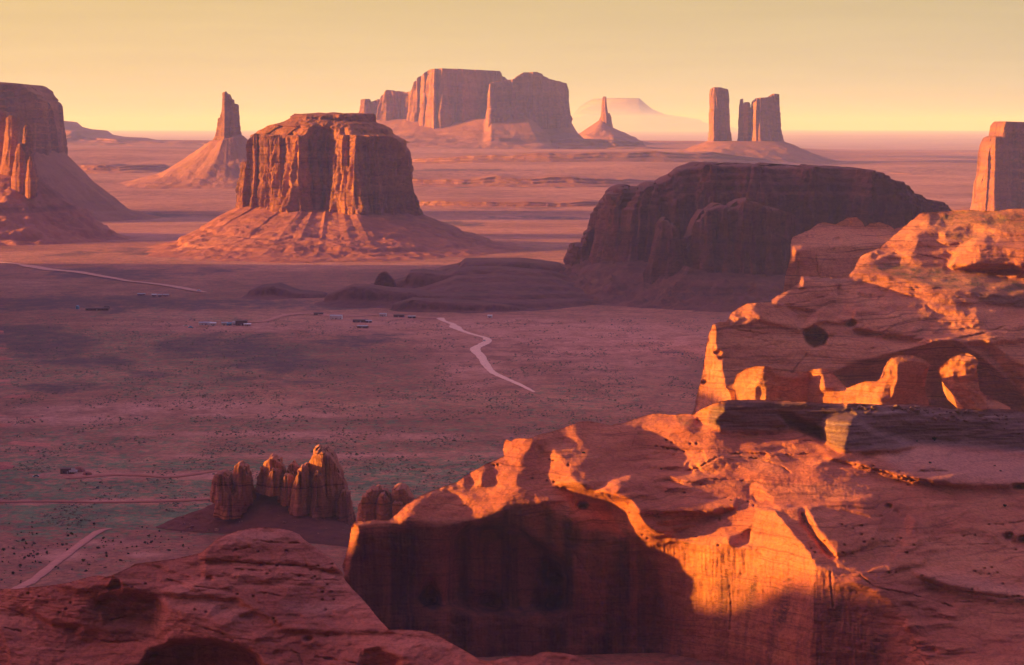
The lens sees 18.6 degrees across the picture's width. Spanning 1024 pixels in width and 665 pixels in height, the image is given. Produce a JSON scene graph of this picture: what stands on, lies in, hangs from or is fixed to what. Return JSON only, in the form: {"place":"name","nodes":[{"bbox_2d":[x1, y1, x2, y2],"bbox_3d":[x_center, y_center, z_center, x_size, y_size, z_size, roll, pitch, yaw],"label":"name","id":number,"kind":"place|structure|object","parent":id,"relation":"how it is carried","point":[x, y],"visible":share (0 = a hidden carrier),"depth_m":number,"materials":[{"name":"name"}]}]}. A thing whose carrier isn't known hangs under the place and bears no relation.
{"place":"outdoors","nodes":[
{"label":"outdoors","id":0,"kind":"place"},
{"bbox_2d":[0,330,50,469],"bbox_3d":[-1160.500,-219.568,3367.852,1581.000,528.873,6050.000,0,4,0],"label":"shrubs","id":1,"kind":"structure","parent":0,"point":[5,465],"depth_m":2562.93,"materials":[{"name":"plant"}]},
{"bbox_2d":[11,528,112,588],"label":"dirt track","id":2,"kind":"structure","parent":0,"point":[44,571],"depth_m":1864.36,"materials":[{"name":"brown soil"}]},
{"bbox_2d":[0,262,204,291],"bbox_3d":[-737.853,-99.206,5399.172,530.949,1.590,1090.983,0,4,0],"label":"dirt road","id":3,"kind":"structure","parent":0,"point":[88,273],"depth_m":5387.80,"materials":[{"name":"brown soil"}]},
{"bbox_2d":[0,498,209,502],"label":"dirt track","id":4,"kind":"structure","parent":0,"point":[193,499],"depth_m":2157.18,"materials":[{"name":"brown soil"}]},
{"bbox_2d":[76,163,169,173],"bbox_3d":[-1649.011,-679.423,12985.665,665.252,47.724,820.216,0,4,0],"label":"hills","id":5,"kind":"structure","parent":0,"point":[93,168],"depth_m":12698.36,"materials":[{"name":"stone"}]},
{"bbox_2d":[64,121,211,145],"bbox_3d":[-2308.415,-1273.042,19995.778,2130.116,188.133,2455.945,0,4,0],"label":"hills","id":6,"kind":"structure","parent":0,"point":[77,133],"depth_m":19200.39,"materials":[{"name":"stone"}]},
{"bbox_2d":[242,283,327,299],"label":"hills","id":7,"kind":"structure","parent":0,"point":[274,291],"depth_m":4712.06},
{"bbox_2d":[223,313,441,321],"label":"dirt track","id":8,"kind":"structure","parent":0,"point":[280,316],"depth_m":4243.77,"materials":[{"name":"brown soil"}]},
{"bbox_2d":[314,284,448,307],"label":"hills","id":9,"kind":"structure","parent":0,"point":[364,296],"depth_m":4509.21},
{"bbox_2d":[371,269,450,288],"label":"hills","id":10,"kind":"structure","parent":0,"point":[414,278],"depth_m":4739.44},
{"bbox_2d":[390,297,527,311],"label":"hills","id":11,"kind":"structure","parent":0,"point":[415,304],"depth_m":4381.55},
{"bbox_2d":[436,318,534,391],"bbox_3d":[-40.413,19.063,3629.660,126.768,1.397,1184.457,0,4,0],"label":"dirt road","id":12,"kind":"structure","parent":0,"point":[481,357],"depth_m":3560.73,"materials":[{"name":"soil"}]},
{"bbox_2d":[0,130,988,664],"bbox_3d":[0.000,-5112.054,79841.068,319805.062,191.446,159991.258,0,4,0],"label":"ground","id":13,"kind":"structure","parent":0,"point":[940,164],"depth_m":3477.23,"materials":[{"name":"brown soil"}]},
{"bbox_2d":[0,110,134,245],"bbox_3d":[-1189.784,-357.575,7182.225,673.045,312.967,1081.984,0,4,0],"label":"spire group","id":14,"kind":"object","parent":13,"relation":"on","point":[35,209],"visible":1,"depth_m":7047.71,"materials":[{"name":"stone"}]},
{"bbox_2d":[60,467,74,473],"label":"hut","id":15,"kind":"object","parent":13,"relation":"on","point":[64,470],"visible":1,"depth_m":2330.95,"materials":[{"name":"brown wood"}]},
{"bbox_2d":[75,466,84,471],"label":"hogan","id":16,"kind":"structure","parent":13,"relation":"on","point":[80,469],"depth_m":2344.10,"materials":[{"name":"brown soil"}]},
{"bbox_2d":[0,82,162,221],"bbox_3d":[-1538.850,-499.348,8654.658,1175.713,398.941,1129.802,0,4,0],"label":"mesa","id":17,"kind":"structure","parent":13,"relation":"on","point":[38,109],"depth_m":8513.66,"materials":[{"name":"stone"}]},
{"bbox_2d":[82,471,91,474],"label":"hogan","id":18,"kind":"structure","parent":13,"relation":"on","point":[87,473],"depth_m":2324.02,"materials":[{"name":"brown soil"}]},
{"bbox_2d":[85,307,108,310],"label":"shed","id":19,"kind":"structure","parent":13,"relation":"on","point":[96,308],"depth_m":4398.11,"materials":[{"name":"brown wood"}]},
{"bbox_2d":[64,470,219,478],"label":"dirt track","id":20,"kind":"structure","parent":13,"relation":"on","point":[188,474],"depth_m":2317.56,"materials":[{"name":"brown soil"}]},
{"bbox_2d":[118,91,247,188],"bbox_3d":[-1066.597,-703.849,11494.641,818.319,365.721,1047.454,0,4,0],"label":"butte","id":21,"kind":"object","parent":13,"relation":"on","point":[214,163],"visible":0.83,"depth_m":11309.07,"materials":[{"name":"brown stone"}]},
{"bbox_2d":[199,322,209,324],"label":"house","id":22,"kind":"structure","parent":13,"relation":"on","point":[204,323],"depth_m":4064.80,"materials":[{"name":"paint"}]},
{"bbox_2d":[235,320,247,325],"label":"house","id":23,"kind":"structure","parent":13,"relation":"on","point":[239,322],"depth_m":4054.21,"materials":[{"name":"brown paint"}]},
{"bbox_2d":[156,444,355,546],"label":"rock outcrop","id":24,"kind":"object","parent":13,"relation":"on","point":[312,497],"visible":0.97,"depth_m":2002.24,"materials":[{"name":"stone"}]},
{"bbox_2d":[0,527,594,664],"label":"rock dome","id":25,"kind":"object","parent":13,"relation":"on","point":[264,596],"visible":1,"depth_m":977.21,"materials":[{"name":"stone"}]},
{"bbox_2d":[145,112,524,262],"bbox_3d":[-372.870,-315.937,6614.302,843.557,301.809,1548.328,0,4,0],"label":"butte","id":26,"kind":"object","parent":13,"relation":"on","point":[318,187],"visible":0.99,"depth_m":6525.42,"materials":[{"name":"stone"}]},
{"bbox_2d":[330,315,342,318],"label":"barn","id":27,"kind":"structure","parent":13,"relation":"on","point":[336,316],"depth_m":4191.25,"materials":[{"name":"paint"}]},
{"bbox_2d":[353,319,367,321],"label":"stable","id":28,"kind":"structure","parent":13,"relation":"on","point":[358,320],"depth_m":4125.99,"materials":[{"name":"grey wood"}]},
{"bbox_2d":[357,325,367,327],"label":"shed","id":29,"kind":"structure","parent":13,"relation":"on","point":[362,326],"depth_m":4009.42,"materials":[{"name":"white wood"}]},
{"bbox_2d":[0,318,726,525],"bbox_3d":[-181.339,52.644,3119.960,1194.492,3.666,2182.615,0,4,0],"label":"scrub","id":30,"kind":"object","parent":13,"relation":"on","point":[235,449],"visible":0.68,"depth_m":2958.57,"materials":[{"name":"green plant"}]},
{"bbox_2d":[356,483,414,520],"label":"rock outcrop","id":31,"kind":"object","parent":13,"relation":"on","point":[377,502],"visible":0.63,"depth_m":1896.92,"materials":[{"name":"stone"}]},
{"bbox_2d":[393,314,404,316],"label":"house","id":32,"kind":"structure","parent":13,"relation":"on","point":[398,315],"depth_m":4240.48,"materials":[{"name":"brown paint"}]},
{"bbox_2d":[359,68,583,148],"bbox_3d":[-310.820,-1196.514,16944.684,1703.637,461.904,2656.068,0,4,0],"label":"mesa","id":33,"kind":"structure","parent":13,"relation":"on","point":[447,108],"depth_m":16500.52,"materials":[{"name":"brown stone"}]},
{"bbox_2d":[579,96,654,144],"bbox_3d":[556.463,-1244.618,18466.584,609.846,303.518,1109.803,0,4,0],"label":"butte","id":34,"kind":"object","parent":13,"relation":"on","point":[602,128],"visible":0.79,"depth_m":18326.40,"materials":[{"name":"brown stone"}]},
{"bbox_2d":[342,400,1023,664],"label":"sandstone ridge","id":35,"kind":"structure","parent":13,"relation":"on","point":[840,534],"depth_m":1536.27,"materials":[{"name":"orange stone"}]},
{"bbox_2d":[558,162,951,311],"bbox_3d":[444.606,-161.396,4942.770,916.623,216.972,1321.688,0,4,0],"label":"mesa","id":36,"kind":"structure","parent":13,"relation":"on","point":[706,236],"depth_m":4758.08,"materials":[{"name":"stone"}]},
{"bbox_2d":[677,87,841,164],"bbox_3d":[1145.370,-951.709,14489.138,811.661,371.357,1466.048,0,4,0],"label":"butte","id":37,"kind":"object","parent":13,"relation":"on","point":[760,135],"visible":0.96,"depth_m":14354.39,"materials":[{"name":"stone"}]},
{"bbox_2d":[784,217,903,291],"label":"rock block","id":38,"kind":"object","parent":13,"relation":"on","point":[837,250],"visible":0.48,"depth_m":3568.20,"materials":[{"name":"stone"}]},
{"bbox_2d":[434,257,565,271],"bbox_3d":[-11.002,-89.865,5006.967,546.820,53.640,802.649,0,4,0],"label":"hills","id":39,"kind":"structure","parent":0,"point":[521,262],"depth_m":4934.65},
{"bbox_2d":[413,266,597,312],"bbox_3d":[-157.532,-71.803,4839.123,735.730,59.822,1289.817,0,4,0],"label":"hills","id":40,"kind":"structure","parent":0,"point":[534,289],"depth_m":4628.06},
{"bbox_2d":[374,271,395,286],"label":"boulder","id":41,"kind":"object","parent":40,"relation":"on","point":[384,278],"visible":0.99,"depth_m":4689.81,"materials":[{"name":"stone"}]},
{"bbox_2d":[419,198,598,207],"bbox_3d":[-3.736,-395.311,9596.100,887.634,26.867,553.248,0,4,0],"label":"hills","id":42,"kind":"structure","parent":0,"point":[485,203],"depth_m":9410.62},
{"bbox_2d":[0,0,1023,130],"label":"sky","id":43,"kind":"structure","parent":0,"point":[945,65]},
{"bbox_2d":[412,174,655,186],"bbox_3d":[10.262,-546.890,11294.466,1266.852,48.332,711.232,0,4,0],"label":"hills","id":44,"kind":"structure","parent":0,"point":[505,180],"depth_m":11036.83,"materials":[{"name":"brown stone"}]},
{"bbox_2d":[412,150,783,163],"bbox_3d":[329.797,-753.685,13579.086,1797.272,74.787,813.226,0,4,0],"label":"hills","id":45,"kind":"structure","parent":0,"point":[645,156],"depth_m":13293.95,"materials":[{"name":"brown stone"}]},
{"bbox_2d":[550,138,670,148],"bbox_3d":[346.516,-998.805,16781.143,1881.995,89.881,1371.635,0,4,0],"label":"hills","id":46,"kind":"structure","parent":0,"point":[569,143],"depth_m":16271.67,"materials":[{"name":"brown stone"}]},
{"bbox_2d":[571,98,737,130],"bbox_3d":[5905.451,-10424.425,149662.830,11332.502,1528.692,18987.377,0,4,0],"label":"mountains","id":47,"kind":"structure","parent":0,"point":[632,114],"depth_m":142456.70,"materials":[{"name":"stone"}]},
{"bbox_2d":[693,208,1023,414],"bbox_3d":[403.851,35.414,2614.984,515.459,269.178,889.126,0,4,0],"label":"sandstone ridge","id":48,"kind":"structure","parent":0,"point":[925,308],"depth_m":2635.11,"materials":[{"name":"orange stone"}]},
{"bbox_2d":[889,172,913,174],"bbox_3d":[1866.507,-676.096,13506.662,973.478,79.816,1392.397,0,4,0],"label":"hills","id":49,"kind":"structure","parent":0,"point":[900,173],"depth_m":13091.21,"materials":[{"name":"brown stone"}]},
{"bbox_2d":[951,121,1023,210],"bbox_3d":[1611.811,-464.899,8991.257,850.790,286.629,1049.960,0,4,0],"label":"butte","id":50,"kind":"object","parent":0,"point":[998,183],"visible":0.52,"depth_m":8872.36,"materials":[{"name":"stone"}]}
]}

